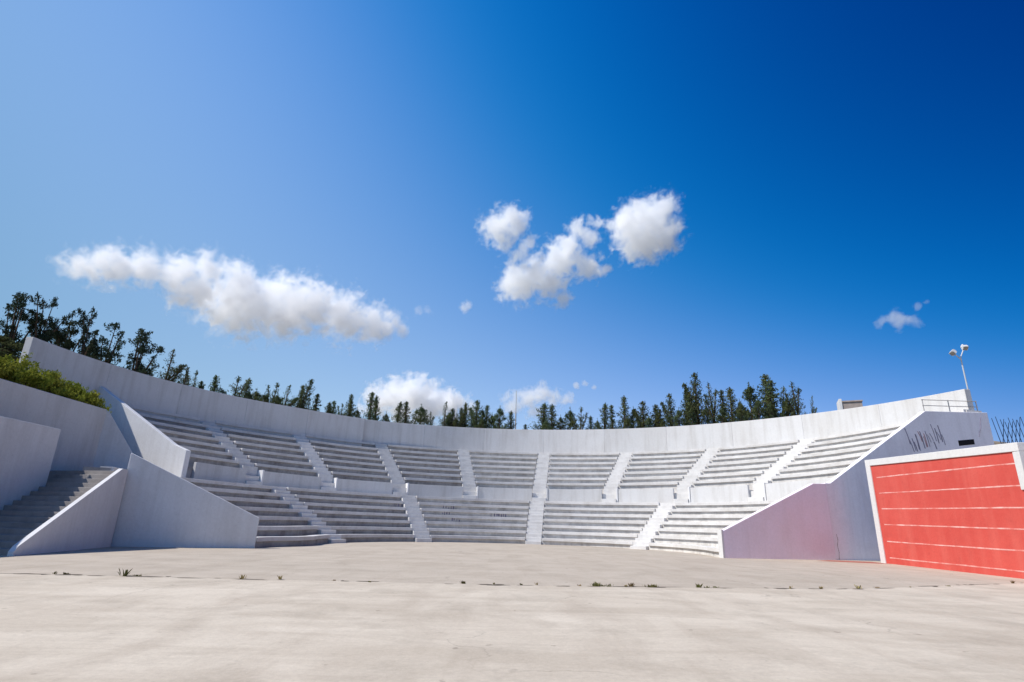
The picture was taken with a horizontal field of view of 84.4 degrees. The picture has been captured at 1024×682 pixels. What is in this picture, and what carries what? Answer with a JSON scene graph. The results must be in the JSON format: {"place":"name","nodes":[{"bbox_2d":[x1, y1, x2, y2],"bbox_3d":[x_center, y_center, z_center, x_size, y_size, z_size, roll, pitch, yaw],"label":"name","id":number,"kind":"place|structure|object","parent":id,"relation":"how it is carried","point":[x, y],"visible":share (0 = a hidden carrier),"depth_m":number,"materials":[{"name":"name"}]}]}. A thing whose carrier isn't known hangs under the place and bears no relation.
{"place":"outdoors","nodes":[
{"label":"outdoors","id":0,"kind":"place"},
{"bbox_2d":[0,574,1023,681],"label":"stage floor","id":1,"kind":"structure","parent":0,"point":[69,628],"depth_m":7.01,"materials":[{"name":"concrete"}]},
{"bbox_2d":[0,542,1023,588],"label":"stage apron","id":2,"kind":"object","parent":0,"point":[479,563],"visible":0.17,"depth_m":17.54,"materials":[{"name":"concrete"}]},
{"bbox_2d":[0,416,60,509],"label":"stair parapet","id":3,"kind":"structure","parent":2,"relation":"on","point":[27,451],"depth_m":20.74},
{"bbox_2d":[0,378,106,470],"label":"retaining wall","id":4,"kind":"structure","parent":2,"relation":"on","point":[79,424],"depth_m":25.04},
{"bbox_2d":[0,469,127,555],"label":"staircase","id":5,"kind":"structure","parent":2,"relation":"on","point":[61,511],"depth_m":20.02,"materials":[{"name":"concrete"}]},
{"bbox_2d":[111,453,258,547],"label":"flank wall","id":6,"kind":"structure","parent":2,"relation":"on","point":[160,507],"depth_m":23.36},
{"bbox_2d":[82,467,776,556],"bbox_3d":[-1.725,10.916,34.570,36.126,3.220,18.607,5,-18,-11],"label":"seating","id":7,"kind":"object","parent":2,"relation":"on","point":[289,516],"visible":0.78,"depth_m":37.70,"materials":[{"name":"paint"}]},
{"bbox_2d":[5,573,981,588],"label":"joint dirt","id":8,"kind":"structure","parent":2,"relation":"on","point":[371,581],"depth_m":12.12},
{"bbox_2d":[118,568,132,575],"bbox_3d":[-8.256,4.925,12.032,0.243,0.179,0.222,2,-18,0],"label":"weed tuft","id":9,"kind":"object","parent":8,"relation":"on","point":[126,573],"visible":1,"depth_m":11.98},
{"bbox_2d":[717,484,835,559],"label":"flank wall","id":10,"kind":"structure","parent":2,"relation":"on","point":[796,524],"depth_m":28.40,"materials":[{"name":"paint"}]},
{"bbox_2d":[822,560,885,563],"bbox_3d":[16.359,10.681,27.353,3.102,0.001,1.747,-5,-19,20],"label":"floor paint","id":11,"kind":"object","parent":2,"relation":"on","point":[853,561],"visible":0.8,"depth_m":27.16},
{"bbox_2d":[821,411,994,560],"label":"wing wall","id":12,"kind":"structure","parent":2,"relation":"on","point":[852,517],"depth_m":30.94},
{"bbox_2d":[921,399,977,411],"bbox_3d":[25.998,3.871,33.496,4.107,0.959,0.055,6,-18,-12],"label":"railing","id":13,"kind":"object","parent":12,"relation":"on","point":[948,404],"visible":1,"depth_m":33.51,"materials":[{"name":"metal"}]},
{"bbox_2d":[864,442,1023,578],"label":"red wall","id":14,"kind":"structure","parent":2,"relation":"on","point":[960,510],"depth_m":22.27,"materials":[{"name":"paint"}]},
{"bbox_2d":[991,417,1023,443],"bbox_3d":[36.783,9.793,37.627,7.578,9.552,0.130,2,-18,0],"label":"bar fence","id":15,"kind":"object","parent":14,"relation":"on","point":[1008,430],"visible":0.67,"depth_m":38.79,"materials":[{"name":"metal"}]},
{"bbox_2d":[0,0,1023,442],"label":"sky","id":16,"kind":"structure","parent":0,"point":[577,204],"materials":[{"name":"blue"}]},
{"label":"hillside","id":17,"kind":"structure","parent":0,"visible":0},
{"bbox_2d":[0,334,23,362],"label":"evergreen tree","id":18,"kind":"object","parent":17,"relation":"on","point":[5,342],"visible":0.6,"depth_m":33.20,"materials":[{"name":"green plant"}]},
{"bbox_2d":[0,291,43,354],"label":"pine tree","id":19,"kind":"object","parent":17,"relation":"on","point":[18,304],"visible":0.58,"depth_m":36.03,"materials":[{"name":"green plant"}]},
{"bbox_2d":[25,291,72,348],"bbox_3d":[-30.554,0.131,36.559,2.220,6.934,3.334,7,-19,-17],"label":"pine tree","id":20,"kind":"object","parent":17,"relation":"on","point":[47,334],"visible":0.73,"depth_m":36.88,"materials":[{"name":"green plant"}]},
{"bbox_2d":[41,309,94,355],"bbox_3d":[-31.221,0.938,39.063,2.688,6.888,3.432,-5,-19,20],"label":"pine tree","id":21,"kind":"object","parent":17,"relation":"on","point":[63,340],"visible":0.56,"depth_m":39.29,"materials":[{"name":"green plant"}]},
{"bbox_2d":[75,306,107,357],"bbox_3d":[-29.684,0.862,39.054,2.688,7.120,2.129,11,-20,-20],"label":"pine tree","id":22,"kind":"object","parent":17,"relation":"on","point":[90,347],"visible":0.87,"depth_m":39.64,"materials":[{"name":"green plant"}]},
{"bbox_2d":[84,322,130,368],"bbox_3d":[-30.389,1.810,41.956,4.165,7.059,3.890,8,-19,-20],"label":"pine tree","id":23,"kind":"object","parent":17,"relation":"on","point":[109,355],"visible":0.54,"depth_m":42.72,"materials":[{"name":"green plant"}]},
{"bbox_2d":[119,328,164,375],"bbox_3d":[-28.450,2.342,42.699,3.171,6.653,2.925,6,-17,8],"label":"pine tree","id":24,"kind":"object","parent":17,"relation":"on","point":[141,349],"visible":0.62,"depth_m":42.82,"materials":[{"name":"green plant"}]},
{"bbox_2d":[157,349,187,381],"bbox_3d":[-27.186,3.485,44.816,3.109,6.093,2.704,3,-18,-3],"label":"conifer tree","id":25,"kind":"object","parent":17,"relation":"on","point":[176,373],"visible":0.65,"depth_m":45.24,"materials":[{"name":"green plant"}]},
{"bbox_2d":[177,366,192,384],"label":"conifer tree","id":26,"kind":"object","parent":17,"relation":"on","point":[186,375],"visible":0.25,"depth_m":46.56,"materials":[{"name":"green plant"}]},
{"bbox_2d":[187,370,205,387],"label":"conifer tree","id":27,"kind":"object","parent":17,"relation":"on","point":[195,378],"visible":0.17,"depth_m":48.81,"materials":[{"name":"green plant"}]},
{"bbox_2d":[208,375,220,392],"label":"cypress tree","id":28,"kind":"object","parent":17,"relation":"on","point":[214,384],"visible":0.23,"depth_m":48.93,"materials":[{"name":"green plant"}]},
{"bbox_2d":[220,376,246,396],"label":"conifer tree","id":29,"kind":"object","parent":17,"relation":"on","point":[234,388],"visible":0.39,"depth_m":49.12,"materials":[{"name":"green plant"}]},
{"bbox_2d":[237,378,252,397],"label":"conifer tree","id":30,"kind":"object","parent":17,"relation":"on","point":[248,383],"visible":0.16,"depth_m":51.68,"materials":[{"name":"green plant"}]},
{"bbox_2d":[244,389,252,399],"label":"evergreen tree","id":31,"kind":"object","parent":17,"relation":"on","point":[248,396],"visible":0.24,"depth_m":49.47,"materials":[{"name":"green plant"}]},
{"bbox_2d":[245,388,261,400],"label":"evergreen tree","id":32,"kind":"object","parent":17,"relation":"on","point":[257,396],"visible":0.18,"depth_m":51.35,"materials":[{"name":"green plant"}]},
{"bbox_2d":[259,392,268,402],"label":"evergreen tree","id":33,"kind":"object","parent":17,"relation":"on","point":[264,398],"visible":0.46,"depth_m":50.27,"materials":[{"name":"green plant"}]},
{"bbox_2d":[265,383,283,402],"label":"conifer tree","id":34,"kind":"object","parent":17,"relation":"on","point":[275,392],"visible":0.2,"depth_m":53.17,"materials":[{"name":"green plant"}]},
{"bbox_2d":[270,393,282,404],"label":"evergreen tree","id":35,"kind":"object","parent":17,"relation":"on","point":[276,399],"visible":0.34,"depth_m":51.20,"materials":[{"name":"green plant"}]},
{"bbox_2d":[279,385,299,406],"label":"conifer tree","id":36,"kind":"object","parent":17,"relation":"on","point":[292,402],"visible":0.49,"depth_m":52.71,"materials":[{"name":"green plant"}]},
{"bbox_2d":[292,379,316,409],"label":"conifer tree","id":37,"kind":"object","parent":17,"relation":"on","point":[300,402],"visible":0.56,"depth_m":54.13,"materials":[{"name":"green plant"}]},
{"bbox_2d":[302,397,316,410],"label":"conifer tree","id":38,"kind":"object","parent":17,"relation":"on","point":[308,405],"visible":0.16,"depth_m":54.37,"materials":[{"name":"green plant"}]},
{"bbox_2d":[310,394,321,410],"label":"cypress tree","id":39,"kind":"object","parent":17,"relation":"on","point":[316,400],"visible":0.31,"depth_m":56.44,"materials":[{"name":"green plant"}]},
{"bbox_2d":[324,402,333,413],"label":"conifer tree","id":40,"kind":"object","parent":17,"relation":"on","point":[329,404],"visible":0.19,"depth_m":55.49,"materials":[{"name":"green plant"}]},
{"bbox_2d":[330,400,337,413],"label":"conifer tree","id":41,"kind":"object","parent":17,"relation":"on","point":[333,403],"visible":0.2,"depth_m":56.89,"materials":[{"name":"green plant"}]},
{"bbox_2d":[337,403,345,415],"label":"conifer tree","id":42,"kind":"object","parent":17,"relation":"on","point":[343,414],"visible":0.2,"depth_m":55.55,"materials":[{"name":"green plant"}]},
{"bbox_2d":[344,394,356,416],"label":"conifer tree","id":43,"kind":"object","parent":17,"relation":"on","point":[348,412],"visible":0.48,"depth_m":57.16,"materials":[{"name":"green plant"}]},
{"bbox_2d":[351,407,360,417],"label":"evergreen tree","id":44,"kind":"object","parent":17,"relation":"on","point":[356,414],"visible":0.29,"depth_m":56.85,"materials":[{"name":"green plant"}]},
{"bbox_2d":[361,392,377,419],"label":"cypress tree","id":45,"kind":"object","parent":17,"relation":"on","point":[372,399],"visible":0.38,"depth_m":56.84,"materials":[{"name":"green plant"}]},
{"bbox_2d":[371,395,381,420],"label":"cypress tree","id":46,"kind":"object","parent":17,"relation":"on","point":[376,407],"visible":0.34,"depth_m":58.38,"materials":[{"name":"green plant"}]},
{"bbox_2d":[381,411,389,421],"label":"evergreen tree","id":47,"kind":"object","parent":17,"relation":"on","point":[386,418],"visible":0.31,"depth_m":58.03,"materials":[{"name":"green plant"}]},
{"bbox_2d":[385,401,409,422],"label":"conifer tree","id":48,"kind":"object","parent":17,"relation":"on","point":[397,416],"visible":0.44,"depth_m":57.96,"materials":[{"name":"green plant"}]},
{"bbox_2d":[402,401,410,423],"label":"cypress tree","id":49,"kind":"object","parent":17,"relation":"on","point":[405,413],"visible":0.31,"depth_m":59.36,"materials":[{"name":"green plant"}]},
{"bbox_2d":[408,404,429,424],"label":"evergreen tree","id":50,"kind":"object","parent":17,"relation":"on","point":[423,421],"visible":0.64,"depth_m":58.68,"materials":[{"name":"green plant"}]},
{"bbox_2d":[426,412,434,425],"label":"conifer tree","id":51,"kind":"object","parent":17,"relation":"on","point":[433,418],"visible":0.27,"depth_m":60.29,"materials":[{"name":"green plant"}]},
{"bbox_2d":[438,402,453,426],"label":"conifer tree","id":52,"kind":"object","parent":17,"relation":"on","point":[446,422],"visible":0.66,"depth_m":59.94,"materials":[{"name":"green plant"}]},
{"bbox_2d":[447,408,458,426],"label":"conifer tree","id":53,"kind":"object","parent":17,"relation":"on","point":[452,419],"visible":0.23,"depth_m":60.87,"materials":[{"name":"green plant"}]},
{"bbox_2d":[453,416,459,426],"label":"evergreen tree","id":54,"kind":"object","parent":17,"relation":"on","point":[455,423],"visible":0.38,"depth_m":58.56,"materials":[{"name":"green plant"}]},
{"bbox_2d":[457,408,467,426],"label":"conifer tree","id":55,"kind":"object","parent":17,"relation":"on","point":[462,417],"visible":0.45,"depth_m":59.27,"materials":[{"name":"green plant"}]},
{"bbox_2d":[462,402,469,427],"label":"cypress tree","id":56,"kind":"object","parent":17,"relation":"on","point":[465,409],"visible":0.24,"depth_m":61.69,"materials":[{"name":"green plant"}]},
{"bbox_2d":[465,400,489,427],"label":"conifer tree","id":57,"kind":"object","parent":17,"relation":"on","point":[474,420],"visible":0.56,"depth_m":60.24,"materials":[{"name":"green plant"}]},
{"bbox_2d":[477,419,485,427],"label":"evergreen tree","id":58,"kind":"object","parent":17,"relation":"on","point":[480,423],"visible":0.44,"depth_m":58.80,"materials":[{"name":"green plant"}]},
{"bbox_2d":[479,405,493,428],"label":"conifer tree","id":59,"kind":"object","parent":17,"relation":"on","point":[486,418],"visible":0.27,"depth_m":61.19,"materials":[{"name":"green plant"}]},
{"bbox_2d":[490,405,509,428],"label":"evergreen tree","id":60,"kind":"object","parent":17,"relation":"on","point":[497,417],"visible":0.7,"depth_m":60.22,"materials":[{"name":"green plant"}]},
{"bbox_2d":[504,412,516,428],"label":"conifer tree","id":61,"kind":"object","parent":17,"relation":"on","point":[512,419],"visible":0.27,"depth_m":60.85,"materials":[{"name":"green plant"}]},
{"bbox_2d":[528,403,556,429],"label":"conifer tree","id":62,"kind":"object","parent":17,"relation":"on","point":[544,415],"visible":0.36,"depth_m":60.36,"materials":[{"name":"green plant"}]},
{"bbox_2d":[541,418,550,429],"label":"evergreen tree","id":63,"kind":"object","parent":17,"relation":"on","point":[545,424],"visible":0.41,"depth_m":58.83,"materials":[{"name":"green plant"}]},
{"bbox_2d":[547,404,558,429],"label":"conifer tree","id":64,"kind":"object","parent":17,"relation":"on","point":[551,409],"visible":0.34,"depth_m":61.37,"materials":[{"name":"green plant"}]},
{"bbox_2d":[128,405,981,502],"bbox_3d":[0.817,9.472,42.892,54.275,6.027,24.760,2,-18,0],"label":"seating","id":65,"kind":"object","parent":17,"relation":"on","point":[769,471],"visible":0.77,"depth_m":44.09,"materials":[{"name":"paint"}]},
{"bbox_2d":[97,386,190,477],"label":"sloping parapet","id":66,"kind":"structure","parent":65,"relation":"on","point":[145,439],"depth_m":32.55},
{"bbox_2d":[19,337,364,445],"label":"rim wall","id":67,"kind":"structure","parent":65,"relation":"on","point":[130,387],"depth_m":40.25,"materials":[{"name":"concrete"}]},
{"bbox_2d":[362,389,973,452],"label":"rim wall","id":68,"kind":"structure","parent":65,"relation":"on","point":[760,431],"depth_m":51.37,"materials":[{"name":"concrete"}]},
{"bbox_2d":[949,344,968,388],"bbox_3d":[29.733,6.749,35.874,1.309,13.874,0.514,2,-18,0],"label":"floodlight","id":69,"kind":"object","parent":68,"relation":"on","point":[952,352],"visible":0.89,"depth_m":37.70,"materials":[{"name":"metal"}]},
{"bbox_2d":[555,414,564,429],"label":"evergreen tree","id":70,"kind":"object","parent":17,"relation":"on","point":[559,424],"visible":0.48,"depth_m":59.79,"materials":[{"name":"green plant"}]},
{"bbox_2d":[561,406,578,429],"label":"evergreen tree","id":71,"kind":"object","parent":17,"relation":"on","point":[569,415],"visible":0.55,"depth_m":60.70,"materials":[{"name":"green plant"}]},
{"bbox_2d":[565,407,589,429],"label":"conifer tree","id":72,"kind":"object","parent":17,"relation":"on","point":[582,422],"visible":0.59,"depth_m":59.47,"materials":[{"name":"green plant"}]},
{"bbox_2d":[585,415,594,429],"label":"conifer tree","id":73,"kind":"object","parent":17,"relation":"on","point":[590,422],"visible":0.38,"depth_m":59.17,"materials":[{"name":"green plant"}]},
{"bbox_2d":[593,418,601,428],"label":"evergreen tree","id":74,"kind":"object","parent":17,"relation":"on","point":[597,426],"visible":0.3,"depth_m":57.93,"materials":[{"name":"green plant"}]},
{"bbox_2d":[599,402,610,428],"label":"conifer tree","id":75,"kind":"object","parent":17,"relation":"on","point":[604,415],"visible":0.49,"depth_m":59.76,"materials":[{"name":"green plant"}]},
{"bbox_2d":[605,405,618,428],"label":"cypress tree","id":76,"kind":"object","parent":17,"relation":"on","point":[612,421],"visible":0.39,"depth_m":58.91,"materials":[{"name":"green plant"}]},
{"bbox_2d":[615,395,634,428],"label":"conifer tree","id":77,"kind":"object","parent":17,"relation":"on","point":[624,409],"visible":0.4,"depth_m":59.06,"materials":[{"name":"green plant"}]},
{"bbox_2d":[623,415,631,428],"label":"evergreen tree","id":78,"kind":"object","parent":17,"relation":"on","point":[627,424],"visible":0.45,"depth_m":57.03,"materials":[{"name":"green plant"}]},
{"bbox_2d":[629,407,636,427],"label":"evergreen tree","id":79,"kind":"object","parent":17,"relation":"on","point":[631,418],"visible":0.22,"depth_m":59.34,"materials":[{"name":"green plant"}]},
{"bbox_2d":[630,401,658,427],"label":"conifer tree","id":80,"kind":"object","parent":17,"relation":"on","point":[641,418],"visible":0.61,"depth_m":57.84,"materials":[{"name":"green plant"}]},
{"bbox_2d":[644,415,653,427],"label":"evergreen tree","id":81,"kind":"object","parent":17,"relation":"on","point":[648,422],"visible":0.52,"depth_m":56.20,"materials":[{"name":"green plant"}]},
{"bbox_2d":[649,404,664,426],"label":"conifer tree","id":82,"kind":"object","parent":17,"relation":"on","point":[657,416],"visible":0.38,"depth_m":57.55,"materials":[{"name":"green plant"}]},
{"bbox_2d":[660,393,685,426],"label":"conifer tree","id":83,"kind":"object","parent":17,"relation":"on","point":[668,416],"visible":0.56,"depth_m":56.56,"materials":[{"name":"green plant"}]},
{"bbox_2d":[673,407,686,425],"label":"evergreen tree","id":84,"kind":"object","parent":17,"relation":"on","point":[676,419],"visible":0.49,"depth_m":54.93,"materials":[{"name":"green plant"}]},
{"bbox_2d":[679,392,696,425],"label":"conifer tree","id":85,"kind":"object","parent":17,"relation":"on","point":[686,406],"visible":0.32,"depth_m":56.14,"materials":[{"name":"green plant"}]},
{"bbox_2d":[685,405,697,425],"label":"evergreen tree","id":86,"kind":"object","parent":17,"relation":"on","point":[691,414],"visible":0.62,"depth_m":54.60,"materials":[{"name":"green plant"}]},
{"bbox_2d":[682,372,711,424],"bbox_3d":[18.095,6.968,55.387,3.992,8.312,3.450,8,-19,-18],"label":"conifer tree","id":87,"kind":"object","parent":17,"relation":"on","point":[696,404],"visible":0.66,"depth_m":55.82,"materials":[{"name":"green plant"}]},
{"bbox_2d":[701,406,712,424],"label":"evergreen tree","id":88,"kind":"object","parent":17,"relation":"on","point":[707,417],"visible":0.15,"depth_m":55.61,"materials":[{"name":"green plant"}]},
{"bbox_2d":[697,383,720,423],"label":"conifer tree","id":89,"kind":"object","parent":17,"relation":"on","point":[712,409],"visible":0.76,"depth_m":54.02,"materials":[{"name":"green plant"}]},
{"bbox_2d":[715,389,730,422],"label":"cypress tree","id":90,"kind":"object","parent":17,"relation":"on","point":[724,400],"visible":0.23,"depth_m":55.49,"materials":[{"name":"green plant"}]},
{"bbox_2d":[715,407,731,422],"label":"evergreen tree","id":91,"kind":"object","parent":17,"relation":"on","point":[723,414],"visible":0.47,"depth_m":52.70,"materials":[{"name":"green plant"}]},
{"bbox_2d":[719,387,741,422],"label":"conifer tree","id":92,"kind":"object","parent":17,"relation":"on","point":[729,391],"visible":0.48,"depth_m":53.53,"materials":[{"name":"green plant"}]},
{"bbox_2d":[734,401,751,421],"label":"evergreen tree","id":93,"kind":"object","parent":17,"relation":"on","point":[740,410],"visible":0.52,"depth_m":51.42,"materials":[{"name":"green plant"}]},
{"bbox_2d":[739,382,758,419],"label":"evergreen tree","id":94,"kind":"object","parent":17,"relation":"on","point":[749,395],"visible":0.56,"depth_m":52.61,"materials":[{"name":"green plant"}]},
{"bbox_2d":[751,398,767,419],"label":"evergreen tree","id":95,"kind":"object","parent":17,"relation":"on","point":[757,411],"visible":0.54,"depth_m":50.78,"materials":[{"name":"green plant"}]},
{"bbox_2d":[747,374,784,419],"bbox_3d":[23.608,6.484,51.963,4.300,7.424,4.149,-7,-20,24],"label":"conifer tree","id":96,"kind":"object","parent":17,"relation":"on","point":[768,389],"visible":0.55,"depth_m":51.52,"materials":[{"name":"green plant"}]},
{"bbox_2d":[765,401,777,418],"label":"evergreen tree","id":97,"kind":"object","parent":17,"relation":"on","point":[771,411],"visible":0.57,"depth_m":49.74,"materials":[{"name":"green plant"}]},
{"bbox_2d":[764,386,793,417],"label":"conifer tree","id":98,"kind":"object","parent":17,"relation":"on","point":[783,391],"visible":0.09,"depth_m":52.49,"materials":[{"name":"green plant"}]},
{"bbox_2d":[780,396,794,416],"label":"evergreen tree","id":99,"kind":"object","parent":17,"relation":"on","point":[784,404],"visible":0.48,"depth_m":50.12,"materials":[{"name":"green plant"}]},
{"bbox_2d":[778,381,805,415],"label":"conifer tree","id":100,"kind":"object","parent":17,"relation":"on","point":[798,403],"visible":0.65,"depth_m":49.87,"materials":[{"name":"green plant"}]},
{"bbox_2d":[809,396,817,413],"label":"conifer tree","id":101,"kind":"object","parent":17,"relation":"on","point":[813,410],"visible":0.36,"depth_m":50.42,"materials":[{"name":"green plant"}]},
{"bbox_2d":[837,399,862,409],"bbox_3d":[26.510,6.255,43.991,1.598,3.300,1.660,-6,-20,23],"label":"utility hut","id":102,"kind":"object","parent":17,"relation":"on","point":[841,404],"visible":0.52,"depth_m":43.75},
{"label":"soil bank","id":103,"kind":"structure","parent":0,"visible":0},
{"bbox_2d":[0,354,22,383],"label":"shrub","id":104,"kind":"object","parent":103,"relation":"on","point":[5,368],"visible":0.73,"depth_m":22.73,"materials":[{"name":"green plant"}]},
{"bbox_2d":[0,352,70,396],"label":"shrub","id":105,"kind":"object","parent":103,"relation":"on","point":[52,381],"visible":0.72,"depth_m":24.41,"materials":[{"name":"green plant"}]},
{"bbox_2d":[45,377,111,412],"bbox_3d":[-21.578,2.643,27.321,3.315,1.774,4.171,2,-18,0],"label":"shrub","id":106,"kind":"object","parent":103,"relation":"on","point":[77,392],"visible":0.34,"depth_m":27.21,"materials":[{"name":"green plant"}]},
{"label":"landing","id":107,"kind":"structure","parent":0,"visible":0},
{"bbox_2d":[93,411,131,468],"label":"corner wall","id":108,"kind":"structure","parent":107,"relation":"on","point":[113,449],"depth_m":27.55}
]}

